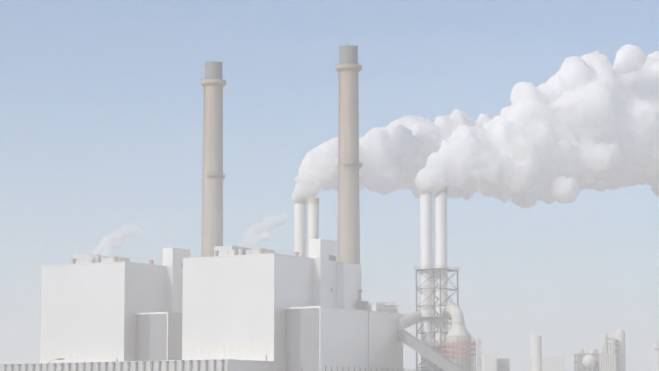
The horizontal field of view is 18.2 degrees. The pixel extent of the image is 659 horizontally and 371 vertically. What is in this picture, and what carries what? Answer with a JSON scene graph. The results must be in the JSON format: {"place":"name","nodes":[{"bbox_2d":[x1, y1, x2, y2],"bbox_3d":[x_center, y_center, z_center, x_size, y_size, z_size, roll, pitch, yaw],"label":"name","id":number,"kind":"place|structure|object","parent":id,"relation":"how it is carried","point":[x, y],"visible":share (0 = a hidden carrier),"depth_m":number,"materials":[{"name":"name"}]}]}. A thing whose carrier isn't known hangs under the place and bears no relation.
{"place":"outdoors","nodes":[
{"label":"outdoors","id":0,"kind":"place"},
{"bbox_2d":[0,359,274,370],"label":"turbine hall","id":1,"kind":"structure","parent":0,"point":[169,367],"depth_m":915.15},
{"bbox_2d":[3,359,223,370],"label":"turbine hall fins","id":2,"kind":"object","parent":1,"relation":"attached to","point":[151,366],"visible":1,"depth_m":921.83,"materials":[{"name":"grey metal"}]},
{"bbox_2d":[0,0,658,370],"label":"sky","id":3,"kind":"structure","parent":0,"point":[102,122],"materials":[{"name":"blue"}]},
{"bbox_3d":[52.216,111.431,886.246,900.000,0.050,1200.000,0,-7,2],"label":"yard pavement","id":4,"kind":"structure","parent":0,"visible":0},
{"bbox_2d":[40,248,189,362],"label":"boiler house","id":5,"kind":"structure","parent":4,"relation":"on","point":[71,266],"depth_m":986.75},
{"bbox_2d":[45,347,117,360],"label":"slot window frames","id":6,"kind":"structure","parent":5,"relation":"attached to","point":[90,352],"depth_m":981.64,"materials":[{"name":"metal"}]},
{"bbox_2d":[72,254,152,263],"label":"roof plant","id":7,"kind":"object","parent":5,"relation":"on","point":[103,259],"visible":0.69,"depth_m":1007.59,"materials":[{"name":"metal"}]},
{"bbox_2d":[136,313,167,360],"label":"building annex","id":8,"kind":"object","parent":5,"relation":"attached to","point":[145,324],"visible":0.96,"depth_m":974.01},
{"bbox_2d":[201,61,225,256],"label":"chimney","id":9,"kind":"object","parent":4,"relation":"on","point":[213,72],"depth_m":1085.87,"materials":[{"name":"concrete"}]},
{"bbox_2d":[182,239,402,370],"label":"boiler house","id":10,"kind":"structure","parent":4,"relation":"on","point":[205,341],"depth_m":944.67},
{"bbox_2d":[183,246,298,257],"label":"roof plant","id":11,"kind":"object","parent":10,"relation":"on","point":[236,251],"visible":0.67,"depth_m":961.34,"materials":[{"name":"metal"}]},
{"bbox_2d":[285,307,320,370],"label":"building annex","id":12,"kind":"object","parent":10,"relation":"attached to","point":[303,340],"visible":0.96,"depth_m":927.99,"materials":[{"name":"grey metal"}]},
{"bbox_2d":[294,255,392,370],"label":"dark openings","id":13,"kind":"object","parent":10,"relation":"attached to","point":[333,258],"visible":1,"depth_m":961.14,"materials":[{"name":"grey"}]},
{"bbox_2d":[368,312,368,370],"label":"wall seam","id":14,"kind":"object","parent":10,"relation":"attached to","point":[368,342],"visible":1,"depth_m":957.05,"materials":[{"name":"metal"}]},
{"bbox_2d":[357,290,398,312],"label":"rooftop equipment","id":15,"kind":"object","parent":10,"relation":"on","point":[380,306],"visible":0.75,"depth_m":973.52,"materials":[{"name":"metal"}]},
{"bbox_2d":[396,308,421,330],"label":"flue duct","id":16,"kind":"object","parent":10,"relation":"attached to","point":[409,320],"visible":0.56,"depth_m":986.64,"materials":[{"name":"grey metal"}]},
{"bbox_2d":[294,198,318,256],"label":"twin chimneys","id":17,"kind":"object","parent":4,"relation":"on","point":[298,225],"visible":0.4,"depth_m":1049.79,"materials":[{"name":"white metal"}]},
{"bbox_2d":[292,109,658,202],"bbox_3d":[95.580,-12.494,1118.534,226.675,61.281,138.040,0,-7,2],"label":"steam plume","id":18,"kind":"object","parent":17,"relation":"on","point":[379,168],"depth_m":1071.49,"materials":[{"name":"white"}]},
{"bbox_2d":[335,44,361,264],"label":"chimney","id":19,"kind":"object","parent":4,"relation":"on","point":[351,94],"visible":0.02,"depth_m":1039.61,"materials":[{"name":"concrete"}]},
{"bbox_2d":[398,329,465,370],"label":"conveyor gallery","id":20,"kind":"object","parent":4,"relation":"on","point":[420,351],"visible":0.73,"depth_m":970.08,"materials":[{"name":"metal"}]},
{"bbox_2d":[420,186,447,369],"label":"twin chimneys","id":21,"kind":"object","parent":4,"relation":"on","point":[433,262],"visible":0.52,"depth_m":996.48,"materials":[{"name":"white metal"}]},
{"bbox_2d":[415,44,658,207],"bbox_3d":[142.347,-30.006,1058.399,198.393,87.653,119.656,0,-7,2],"label":"steam plume","id":22,"kind":"object","parent":21,"relation":"on","point":[587,88],"depth_m":1025.06,"materials":[{"name":"white"}]},
{"bbox_2d":[413,265,458,370],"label":"steel lattice tower","id":23,"kind":"structure","parent":4,"relation":"on","point":[433,291],"depth_m":991.43,"materials":[{"name":"metal"}]},
{"bbox_2d":[441,304,470,370],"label":"absorber vessel","id":24,"kind":"object","parent":4,"relation":"on","point":[453,321],"visible":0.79,"depth_m":979.69,"materials":[{"name":"grey metal"}]},
{"bbox_2d":[441,329,481,370],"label":"scaffolding","id":25,"kind":"object","parent":4,"relation":"on","point":[458,348],"visible":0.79,"depth_m":976.62,"materials":[{"name":"metal"}]},
{"bbox_2d":[480,330,658,370],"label":"distant plant","id":26,"kind":"object","parent":4,"relation":"on","point":[581,359],"visible":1,"depth_m":1232.34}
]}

